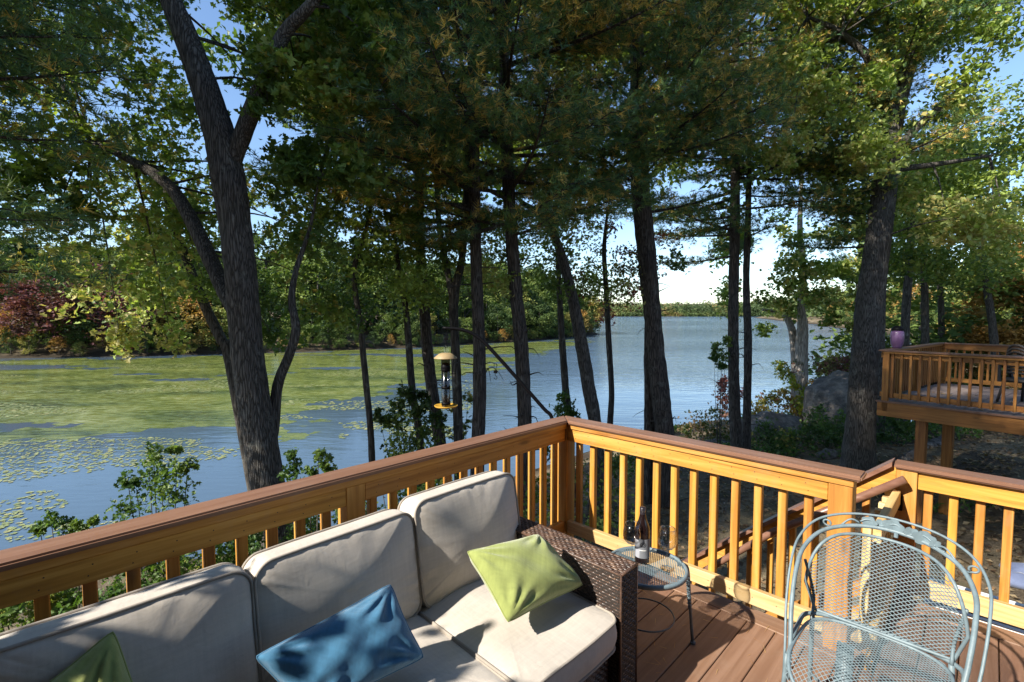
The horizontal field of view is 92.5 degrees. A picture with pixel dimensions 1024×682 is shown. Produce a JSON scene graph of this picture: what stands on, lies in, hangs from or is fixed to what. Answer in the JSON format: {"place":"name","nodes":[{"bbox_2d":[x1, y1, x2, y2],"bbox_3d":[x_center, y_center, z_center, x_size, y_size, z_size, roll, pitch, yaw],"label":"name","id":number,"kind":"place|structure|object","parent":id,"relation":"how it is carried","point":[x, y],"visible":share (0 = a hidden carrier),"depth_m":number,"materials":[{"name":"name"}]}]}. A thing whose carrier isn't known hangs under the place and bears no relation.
{"place":"outdoors","nodes":[
{"label":"outdoors","id":0,"kind":"place"},
{"bbox_2d":[0,317,911,563],"bbox_3d":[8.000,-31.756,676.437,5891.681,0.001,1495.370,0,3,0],"label":"lake water","id":1,"kind":"structure","parent":0,"point":[83,493],"depth_m":31.33,"materials":[{"name":"blue liquid"}]},
{"bbox_2d":[0,339,594,448],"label":"water weed","id":2,"kind":"object","parent":1,"relation":"on","point":[107,412],"visible":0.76,"depth_m":43.78,"materials":[{"name":"plant"}]},
{"bbox_2d":[0,357,601,541],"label":"lily pads","id":3,"kind":"object","parent":1,"relation":"on","point":[103,461],"visible":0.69,"depth_m":24.15,"materials":[{"name":"plant"}]},
{"bbox_2d":[0,304,1023,681],"bbox_3d":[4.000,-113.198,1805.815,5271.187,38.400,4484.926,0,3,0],"label":"ground","id":4,"kind":"structure","parent":0,"point":[978,444],"depth_m":11.43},
{"bbox_2d":[0,332,22,354],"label":"woodland tree","id":5,"kind":"object","parent":4,"relation":"on","point":[10,340],"visible":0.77,"depth_m":74.25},
{"bbox_2d":[0,234,41,323],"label":"woodland tree","id":6,"kind":"object","parent":4,"relation":"on","point":[14,249],"visible":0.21,"depth_m":83.80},
{"bbox_2d":[0,297,51,349],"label":"woodland tree","id":7,"kind":"object","parent":4,"relation":"on","point":[2,327],"visible":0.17,"depth_m":75.00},
{"bbox_2d":[17,335,38,354],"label":"woodland tree","id":8,"kind":"object","parent":4,"relation":"on","point":[29,346],"visible":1,"depth_m":74.59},
{"bbox_2d":[22,304,79,346],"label":"woodland tree","id":9,"kind":"object","parent":4,"relation":"on","point":[53,334],"visible":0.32,"depth_m":76.91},
{"bbox_2d":[0,276,103,349],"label":"woodland tree","id":10,"kind":"object","parent":4,"relation":"on","point":[20,302],"visible":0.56,"depth_m":72.70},
{"bbox_2d":[0,585,126,632],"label":"bush","id":11,"kind":"object","parent":4,"relation":"on","point":[64,601],"visible":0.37,"depth_m":3.78,"materials":[{"name":"green plant"}]},
{"bbox_2d":[26,510,100,607],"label":"sapling","id":12,"kind":"object","parent":4,"relation":"on","point":[39,529],"visible":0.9,"depth_m":4.28,"materials":[{"name":"green plant"}]},
{"bbox_2d":[59,320,95,348],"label":"woodland tree","id":13,"kind":"object","parent":4,"relation":"on","point":[69,338],"visible":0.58,"depth_m":76.64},
{"bbox_2d":[16,263,139,348],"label":"woodland tree","id":14,"kind":"object","parent":4,"relation":"on","point":[61,301],"visible":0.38,"depth_m":73.02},
{"bbox_2d":[0,0,183,303],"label":"pine tree","id":15,"kind":"object","parent":4,"relation":"on","point":[22,56],"visible":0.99,"depth_m":4.93,"materials":[{"name":"green plant"}]},
{"bbox_2d":[63,283,139,347],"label":"woodland tree","id":16,"kind":"object","parent":4,"relation":"on","point":[83,316],"visible":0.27,"depth_m":76.01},
{"bbox_2d":[70,553,201,600],"bbox_3d":[-3.409,2.687,4.541,1.533,2.438,0.821,1,4,23],"label":"bush","id":17,"kind":"object","parent":4,"relation":"on","point":[153,574],"visible":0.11,"depth_m":4.30,"materials":[{"name":"green plant"}]},
{"bbox_2d":[95,295,182,352],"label":"woodland tree","id":18,"kind":"object","parent":4,"relation":"on","point":[124,309],"visible":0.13,"depth_m":75.76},
{"bbox_2d":[103,441,201,586],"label":"sapling","id":19,"kind":"object","parent":4,"relation":"on","point":[134,480],"visible":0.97,"depth_m":4.45,"materials":[{"name":"green plant"}]},
{"bbox_2d":[83,154,270,549],"bbox_3d":[-6.865,0.351,9.904,5.172,8.885,2.874,1,3,13],"label":"slim tree","id":20,"kind":"object","parent":4,"relation":"on","point":[219,335],"visible":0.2,"depth_m":9.04,"materials":[{"name":"green plant"}]},
{"bbox_2d":[154,296,227,351],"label":"woodland tree","id":21,"kind":"object","parent":4,"relation":"on","point":[187,318],"visible":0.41,"depth_m":79.01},
{"bbox_2d":[0,0,404,549],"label":"oak tree","id":22,"kind":"object","parent":4,"relation":"on","point":[273,56],"visible":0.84,"depth_m":6.61,"materials":[{"name":"green plant"}]},
{"bbox_2d":[193,305,228,346],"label":"woodland tree","id":23,"kind":"object","parent":4,"relation":"on","point":[220,316],"visible":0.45,"depth_m":80.52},
{"bbox_2d":[181,530,265,569],"bbox_3d":[-2.866,2.820,5.021,1.124,2.298,0.971,0,3,0],"label":"bush","id":24,"kind":"object","parent":4,"relation":"on","point":[230,547],"visible":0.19,"depth_m":4.91,"materials":[{"name":"green plant"}]},
{"bbox_2d":[258,280,288,337],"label":"woodland tree","id":25,"kind":"object","parent":4,"relation":"on","point":[272,289],"visible":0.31,"depth_m":89.24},
{"bbox_2d":[253,232,312,316],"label":"woodland tree","id":26,"kind":"object","parent":4,"relation":"on","point":[263,248],"visible":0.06,"depth_m":102.96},
{"bbox_2d":[258,255,335,328],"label":"woodland tree","id":27,"kind":"object","parent":4,"relation":"on","point":[284,264],"visible":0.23,"depth_m":92.04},
{"bbox_2d":[277,447,337,532],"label":"sapling","id":28,"kind":"object","parent":4,"relation":"on","point":[324,466],"visible":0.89,"depth_m":5.07,"materials":[{"name":"green plant"}]},
{"bbox_2d":[286,286,332,337],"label":"woodland tree","id":29,"kind":"object","parent":4,"relation":"on","point":[298,306],"visible":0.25,"depth_m":91.29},
{"bbox_2d":[270,257,367,333],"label":"woodland tree","id":30,"kind":"object","parent":4,"relation":"on","point":[315,277],"visible":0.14,"depth_m":92.68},
{"bbox_2d":[278,500,386,542],"bbox_3d":[-2.070,2.677,5.487,1.687,2.433,1.098,0,3,0],"label":"bush","id":31,"kind":"object","parent":4,"relation":"on","point":[313,524],"visible":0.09,"depth_m":5.26,"materials":[{"name":"green plant"}]},
{"bbox_2d":[348,271,397,330],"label":"woodland tree","id":32,"kind":"object","parent":4,"relation":"on","point":[361,288],"visible":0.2,"depth_m":98.93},
{"bbox_2d":[370,313,395,341],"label":"woodland tree","id":33,"kind":"object","parent":4,"relation":"on","point":[386,327],"visible":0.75,"depth_m":95.55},
{"bbox_2d":[307,178,459,461],"bbox_3d":[-2.770,0.503,9.442,3.374,7.674,2.697,0,3,0],"label":"maple tree","id":34,"kind":"object","parent":4,"relation":"on","point":[365,250],"visible":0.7,"depth_m":8.72,"materials":[{"name":"green plant"}]},
{"bbox_2d":[364,282,402,336],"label":"woodland tree","id":35,"kind":"object","parent":4,"relation":"on","point":[384,297],"visible":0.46,"depth_m":98.64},
{"bbox_2d":[312,187,470,489],"bbox_3d":[-2.441,0.482,9.836,3.337,7.692,2.965,0,3,0],"label":"maple tree","id":36,"kind":"object","parent":4,"relation":"on","point":[405,300],"visible":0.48,"depth_m":9.19,"materials":[{"name":"green plant"}]},
{"bbox_2d":[196,2,590,480],"bbox_3d":[-3.326,-5.214,12.924,12.269,18.682,10.080,0,3,0],"label":"oak tree","id":37,"kind":"object","parent":4,"relation":"on","point":[453,294],"visible":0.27,"depth_m":9.25,"materials":[{"name":"green plant"}]},
{"bbox_2d":[334,473,457,523],"bbox_3d":[-1.358,2.588,6.094,1.635,2.415,1.092,0,3,0],"label":"bush","id":38,"kind":"object","parent":4,"relation":"on","point":[439,482],"visible":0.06,"depth_m":5.87,"materials":[{"name":"green plant"}]},
{"bbox_2d":[393,312,419,344],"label":"woodland tree","id":39,"kind":"object","parent":4,"relation":"on","point":[401,329],"visible":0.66,"depth_m":95.54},
{"bbox_2d":[372,380,447,504],"bbox_3d":[-1.774,2.421,8.971,1.579,3.432,0.947,0,3,0],"label":"shrub","id":40,"kind":"object","parent":4,"relation":"on","point":[387,421],"visible":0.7,"depth_m":8.96,"materials":[{"name":"green plant"}]},
{"bbox_2d":[244,0,579,484],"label":"pine tree","id":41,"kind":"object","parent":4,"relation":"on","point":[431,380],"visible":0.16,"depth_m":8.64,"materials":[{"name":"green plant"}]},
{"bbox_2d":[429,277,462,333],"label":"woodland tree","id":42,"kind":"object","parent":4,"relation":"on","point":[447,324],"visible":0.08,"depth_m":107.62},
{"bbox_2d":[441,391,472,442],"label":"sapling","id":43,"kind":"object","parent":4,"relation":"on","point":[469,399],"visible":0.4,"depth_m":9.66,"materials":[{"name":"green plant"}]},
{"bbox_2d":[444,285,471,333],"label":"woodland tree","id":44,"kind":"object","parent":4,"relation":"on","point":[460,310],"visible":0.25,"depth_m":111.50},
{"bbox_2d":[294,0,657,475],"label":"pine tree","id":45,"kind":"object","parent":4,"relation":"on","point":[480,369],"visible":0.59,"depth_m":7.23,"materials":[{"name":"green plant"}]},
{"bbox_2d":[484,301,512,339],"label":"woodland tree","id":46,"kind":"object","parent":4,"relation":"on","point":[493,315],"visible":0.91,"depth_m":112.64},
{"bbox_2d":[298,0,718,518],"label":"pine tree","id":47,"kind":"object","parent":4,"relation":"on","point":[584,137],"visible":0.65,"depth_m":7.41,"materials":[{"name":"green plant"}]},
{"bbox_2d":[526,302,556,335],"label":"woodland tree","id":48,"kind":"object","parent":4,"relation":"on","point":[540,310],"visible":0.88,"depth_m":123.12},
{"bbox_2d":[413,1,699,506],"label":"oak tree","id":49,"kind":"object","parent":4,"relation":"on","point":[563,355],"visible":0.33,"depth_m":11.53,"materials":[{"name":"green plant"}]},
{"bbox_2d":[548,389,581,417],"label":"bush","id":50,"kind":"object","parent":4,"relation":"on","point":[569,410],"visible":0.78,"depth_m":10.86,"materials":[{"name":"green plant"}]},
{"bbox_2d":[523,446,644,542],"bbox_3d":[1.119,2.807,8.210,1.621,1.978,3.120,3,5,44],"label":"bush","id":51,"kind":"object","parent":4,"relation":"on","point":[616,463],"visible":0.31,"depth_m":8.02,"materials":[{"name":"green plant"}]},
{"bbox_2d":[572,211,685,458],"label":"maple tree","id":52,"kind":"object","parent":4,"relation":"on","point":[608,325],"visible":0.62,"depth_m":12.00,"materials":[{"name":"green plant"}]},
{"bbox_2d":[449,0,821,520],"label":"oak tree","id":53,"kind":"object","parent":4,"relation":"on","point":[568,286],"visible":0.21,"depth_m":10.57,"materials":[{"name":"green plant"}]},
{"bbox_2d":[463,0,843,508],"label":"pine tree","id":54,"kind":"object","parent":4,"relation":"on","point":[658,418],"visible":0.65,"depth_m":9.39,"materials":[{"name":"green plant"}]},
{"bbox_2d":[463,282,899,319],"bbox_3d":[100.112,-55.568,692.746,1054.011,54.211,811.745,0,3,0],"label":"wood","id":55,"kind":"object","parent":4,"relation":"on","point":[703,309],"visible":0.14,"depth_m":982.19,"materials":[{"name":"green plant"}]},
{"bbox_2d":[674,406,729,440],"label":"bush","id":56,"kind":"object","parent":4,"relation":"on","point":[696,426],"visible":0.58,"depth_m":18.82,"materials":[{"name":"green plant"}]},
{"bbox_2d":[707,335,732,443],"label":"sapling","id":57,"kind":"object","parent":4,"relation":"on","point":[722,365],"visible":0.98,"depth_m":13.44,"materials":[{"name":"green plant"}]},
{"bbox_2d":[707,374,742,429],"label":"bush","id":58,"kind":"object","parent":4,"relation":"on","point":[726,397],"visible":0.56,"depth_m":20.11,"materials":[{"name":"green plant"}]},
{"bbox_2d":[684,23,812,449],"bbox_3d":[6.343,-2.414,13.676,4.211,12.646,3.148,-3,5,-44],"label":"pine tree","id":59,"kind":"object","parent":4,"relation":"on","point":[746,417],"visible":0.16,"depth_m":13.81,"materials":[{"name":"green plant"}]},
{"bbox_2d":[614,1,896,447],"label":"pine tree","id":60,"kind":"object","parent":4,"relation":"on","point":[734,245],"visible":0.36,"depth_m":13.27,"materials":[{"name":"green plant"}]},
{"bbox_2d":[741,411,801,439],"bbox_3d":[9.380,3.137,17.789,2.444,1.207,1.852,-1,3,-11],"label":"boulder","id":61,"kind":"object","parent":4,"relation":"on","point":[786,420],"visible":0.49,"depth_m":17.34,"materials":[{"name":"stone"}]},
{"bbox_2d":[751,386,801,416],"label":"bush","id":62,"kind":"object","parent":4,"relation":"on","point":[765,402],"visible":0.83,"depth_m":21.00,"materials":[{"name":"green plant"}]},
{"bbox_2d":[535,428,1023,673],"bbox_3d":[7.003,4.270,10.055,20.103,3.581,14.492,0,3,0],"label":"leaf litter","id":63,"kind":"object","parent":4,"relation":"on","point":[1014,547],"visible":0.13,"depth_m":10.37,"materials":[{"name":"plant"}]},
{"bbox_2d":[659,458,907,659],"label":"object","id":64,"kind":"structure","parent":4,"relation":"on","point":[879,479],"depth_m":3.40,"materials":[{"name":"brown"}]},
{"bbox_2d":[751,417,822,452],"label":"bush","id":65,"kind":"object","parent":4,"relation":"on","point":[770,433],"visible":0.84,"depth_m":15.33,"materials":[{"name":"green plant"}]},
{"bbox_2d":[770,360,813,422],"bbox_3d":[11.766,2.087,20.010,2.040,2.600,1.334,0,3,0],"label":"bush","id":66,"kind":"object","parent":4,"relation":"on","point":[780,367],"visible":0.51,"depth_m":20.07,"materials":[{"name":"green plant"}]},
{"bbox_2d":[574,537,1023,681],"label":"deck","id":67,"kind":"structure","parent":4,"relation":"on","point":[729,648],"depth_m":2.55,"materials":[{"name":"wood"}]},
{"bbox_2d":[0,416,574,621],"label":"deck railing","id":68,"kind":"object","parent":67,"relation":"attached to","point":[38,573],"visible":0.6,"depth_m":2.17,"materials":[{"name":"brown"}]},
{"bbox_2d":[442,326,553,476],"bbox_3d":[-0.096,0.572,3.927,0.936,1.373,0.126,0,3,5],"label":"feeder pole","id":69,"kind":"object","parent":68,"relation":"attached to","point":[513,374],"visible":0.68,"depth_m":3.94,"materials":[{"name":"black metal"}]},
{"bbox_2d":[0,471,637,681],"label":"wicker sofa","id":70,"kind":"object","parent":67,"relation":"on","point":[224,622],"visible":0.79,"depth_m":1.87,"materials":[{"name":"fabric"}]},
{"bbox_2d":[49,631,132,681],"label":"throw pillow","id":71,"kind":"object","parent":70,"relation":"on","point":[102,659],"visible":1,"depth_m":1.32,"materials":[{"name":"green fabric"}]},
{"bbox_2d":[256,584,422,681],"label":"throw pillow","id":72,"kind":"object","parent":70,"relation":"on","point":[370,638],"visible":1,"depth_m":1.58,"materials":[{"name":"blue fabric"}]},
{"bbox_2d":[467,534,582,621],"bbox_3d":[0.075,0.979,2.088,0.487,0.247,0.236,-2,4,-37],"label":"throw pillow","id":73,"kind":"object","parent":70,"relation":"on","point":[520,577],"visible":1,"depth_m":2.00,"materials":[{"name":"green fabric"}]},
{"bbox_2d":[612,546,695,644],"bbox_3d":[0.714,1.362,2.471,0.479,0.460,0.467,0,3,5],"label":"side table","id":74,"kind":"object","parent":67,"relation":"on","point":[680,563],"visible":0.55,"depth_m":2.47,"materials":[{"name":"grey paint"}]},
{"bbox_2d":[635,506,649,563],"bbox_3d":[0.668,0.988,2.509,0.076,0.281,0.076,3,5,44],"label":"wine bottle","id":75,"kind":"object","parent":74,"relation":"on","point":[642,551],"visible":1,"depth_m":2.48,"materials":[{"name":"black glass"}]},
{"bbox_2d":[565,416,866,650],"bbox_3d":[1.056,1.537,3.155,1.934,1.833,0.141,3,5,44],"label":"deck railing","id":76,"kind":"object","parent":67,"relation":"attached to","point":[835,486],"visible":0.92,"depth_m":2.90,"materials":[{"name":"brown"}]},
{"bbox_2d":[781,512,993,681],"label":"iron chair","id":77,"kind":"object","parent":67,"relation":"on","point":[844,661],"visible":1,"depth_m":1.95,"materials":[{"name":"metal"}]},
{"bbox_2d":[892,459,1023,628],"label":"deck railing","id":78,"kind":"object","parent":67,"relation":"attached to","point":[983,489],"visible":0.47,"depth_m":2.82,"materials":[{"name":"brown"}]},
{"bbox_2d":[858,489,900,642],"bbox_3d":[2.080,1.223,2.758,0.077,0.625,0.752,3,5,44],"label":"railing post","id":79,"kind":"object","parent":78,"relation":"attached to","point":[888,505],"depth_m":2.65,"materials":[{"name":"brown wood"}]},
{"bbox_2d":[604,409,993,513],"bbox_3d":[9.474,3.732,17.236,13.387,3.364,16.458,0,3,0],"label":"ground cover","id":80,"kind":"object","parent":4,"relation":"on","point":[933,427],"visible":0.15,"depth_m":14.86,"materials":[{"name":"green plant"}]},
{"bbox_2d":[701,174,901,419],"bbox_3d":[12.724,-1.820,21.198,9.513,10.900,4.830,0,3,0],"label":"oak tree","id":81,"kind":"object","parent":4,"relation":"on","point":[824,271],"visible":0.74,"depth_m":20.83,"materials":[{"name":"green plant"}]},
{"bbox_2d":[783,353,850,379],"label":"bush","id":82,"kind":"object","parent":4,"relation":"on","point":[838,366],"visible":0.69,"depth_m":21.01,"materials":[{"name":"green plant"}]},
{"bbox_2d":[802,403,845,448],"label":"bush","id":83,"kind":"object","parent":4,"relation":"on","point":[830,437],"visible":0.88,"depth_m":15.05,"materials":[{"name":"green plant"}]},
{"bbox_2d":[802,370,848,426],"bbox_3d":[12.794,2.742,18.819,2.733,3.176,2.639,-1,4,-23],"label":"boulder","id":84,"kind":"object","parent":4,"relation":"on","point":[830,390],"visible":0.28,"depth_m":18.48,"materials":[{"name":"stone"}]},
{"bbox_2d":[808,350,849,376],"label":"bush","id":85,"kind":"object","parent":4,"relation":"on","point":[832,355],"visible":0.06,"depth_m":22.88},
{"bbox_2d":[791,183,917,318],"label":"pine tree","id":86,"kind":"object","parent":4,"relation":"on","point":[841,256],"visible":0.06,"depth_m":22.78,"materials":[{"name":"green plant"}]},
{"bbox_2d":[741,0,1020,459],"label":"pine tree","id":87,"kind":"object","parent":4,"relation":"on","point":[830,158],"visible":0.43,"depth_m":11.18,"materials":[{"name":"green plant"}]},
{"bbox_2d":[745,0,1023,470],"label":"oak tree","id":88,"kind":"object","parent":4,"relation":"on","point":[980,227],"visible":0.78,"depth_m":11.04,"materials":[{"name":"green plant"}]},
{"bbox_2d":[876,410,915,445],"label":"bush","id":89,"kind":"object","parent":4,"relation":"on","point":[899,429],"visible":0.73,"depth_m":14.43,"materials":[{"name":"green plant"}]},
{"bbox_2d":[838,173,958,443],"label":"slim tree","id":90,"kind":"object","parent":4,"relation":"on","point":[927,258],"visible":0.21,"depth_m":14.54,"materials":[{"name":"green plant"}]},
{"bbox_2d":[790,251,1023,424],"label":"woodland tree","id":91,"kind":"object","parent":4,"relation":"on","point":[935,338],"visible":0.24,"depth_m":23.06,"materials":[{"name":"plant"}]},
{"bbox_2d":[820,140,1023,337],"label":"woodland tree","id":92,"kind":"object","parent":4,"relation":"on","point":[940,294],"visible":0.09,"depth_m":21.16,"materials":[{"name":"green plant"}]},
{"bbox_2d":[893,435,954,464],"bbox_3d":[10.002,3.078,12.555,8.393,0.446,0.462,-2,4,-36],"label":"stone edging","id":93,"kind":"object","parent":4,"relation":"on","point":[934,442],"visible":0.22,"depth_m":13.44,"materials":[{"name":"stone"}]},
{"bbox_2d":[842,149,1013,387],"bbox_3d":[17.111,-2.352,20.153,8.463,12.160,4.360,-1,4,-24],"label":"woodland tree","id":94,"kind":"object","parent":4,"relation":"on","point":[924,312],"visible":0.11,"depth_m":19.82,"materials":[{"name":"green plant"}]},
{"bbox_2d":[850,135,1013,425],"bbox_3d":[13.800,-2.010,16.870,4.914,10.740,7.452,3,5,44],"label":"woodland tree","id":95,"kind":"object","parent":4,"relation":"on","point":[908,274],"visible":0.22,"depth_m":16.06,"materials":[{"name":"green plant"}]},
{"bbox_2d":[876,383,1023,522],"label":"neighbour deck","id":96,"kind":"structure","parent":4,"relation":"on","point":[950,417],"depth_m":8.92,"materials":[{"name":"brown"}]},
{"bbox_2d":[880,342,944,395],"bbox_3d":[8.543,0.584,10.377,3.730,0.975,0.140,-2,4,-36],"label":"deck railing","id":97,"kind":"object","parent":96,"relation":"on","point":[932,347],"visible":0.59,"depth_m":10.30,"materials":[{"name":"brown"}]},
{"bbox_2d":[890,326,904,347],"bbox_3d":[7.559,-0.082,9.609,0.230,0.440,0.230,0,3,0],"label":"garden jar","id":98,"kind":"object","parent":97,"relation":"on","point":[897,335],"visible":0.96,"depth_m":9.54,"materials":[{"name":"purple ceramic"}]},
{"bbox_2d":[878,349,1023,412],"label":"deck railing","id":99,"kind":"object","parent":96,"relation":"attached to","point":[961,358],"visible":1,"depth_m":8.45,"materials":[{"name":"brown"}]},
{"bbox_2d":[940,342,1023,387],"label":"deck railing","id":100,"kind":"object","parent":96,"relation":"attached to","point":[980,348],"visible":0.7,"depth_m":10.97,"materials":[{"name":"brown"}]},
{"bbox_2d":[995,344,1023,401],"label":"patio chair","id":101,"kind":"object","parent":96,"relation":"on","point":[1009,352],"visible":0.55,"depth_m":8.83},
{"bbox_2d":[900,72,1023,387],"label":"woodland tree","id":102,"kind":"object","parent":4,"relation":"on","point":[992,323],"visible":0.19,"depth_m":18.69,"materials":[{"name":"green plant"}]},
{"bbox_2d":[914,263,1023,388],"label":"woodland tree","id":103,"kind":"object","parent":4,"relation":"on","point":[975,302],"visible":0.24,"depth_m":22.47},
{"bbox_2d":[923,577,1023,681],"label":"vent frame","id":104,"kind":"object","parent":4,"relation":"on","point":[1012,628],"visible":0.11,"depth_m":2.94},
{"bbox_2d":[945,277,1023,387],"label":"woodland tree","id":105,"kind":"object","parent":4,"relation":"on","point":[1007,299],"visible":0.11,"depth_m":22.18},
{"bbox_2d":[946,318,1023,389],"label":"woodland tree","id":106,"kind":"object","parent":4,"relation":"on","point":[1007,336],"visible":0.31,"depth_m":20.38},
{"bbox_2d":[953,75,1023,280],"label":"woodland tree","id":107,"kind":"object","parent":4,"relation":"on","point":[1005,257],"visible":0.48,"depth_m":17.14,"materials":[{"name":"green plant"}]},
{"bbox_2d":[999,572,1023,589],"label":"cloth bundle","id":108,"kind":"object","parent":4,"relation":"on","point":[1017,580],"visible":0.61,"depth_m":6.52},
{"bbox_2d":[0,0,1023,303],"label":"sky","id":109,"kind":"structure","parent":0,"point":[695,286],"materials":[{"name":"blue"}]},
{"bbox_3d":[-0.532,-0.023,3.955,0.030,0.161,0.030,0,3,0],"label":"swivel hook","id":110,"kind":"object","parent":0,"visible":0},
{"bbox_2d":[434,344,457,408],"bbox_3d":[-0.537,0.284,3.973,0.192,0.514,0.192,0,3,0],"label":"bird feeder","id":111,"kind":"object","parent":110,"relation":"hanging from","point":[445,403],"visible":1,"depth_m":3.95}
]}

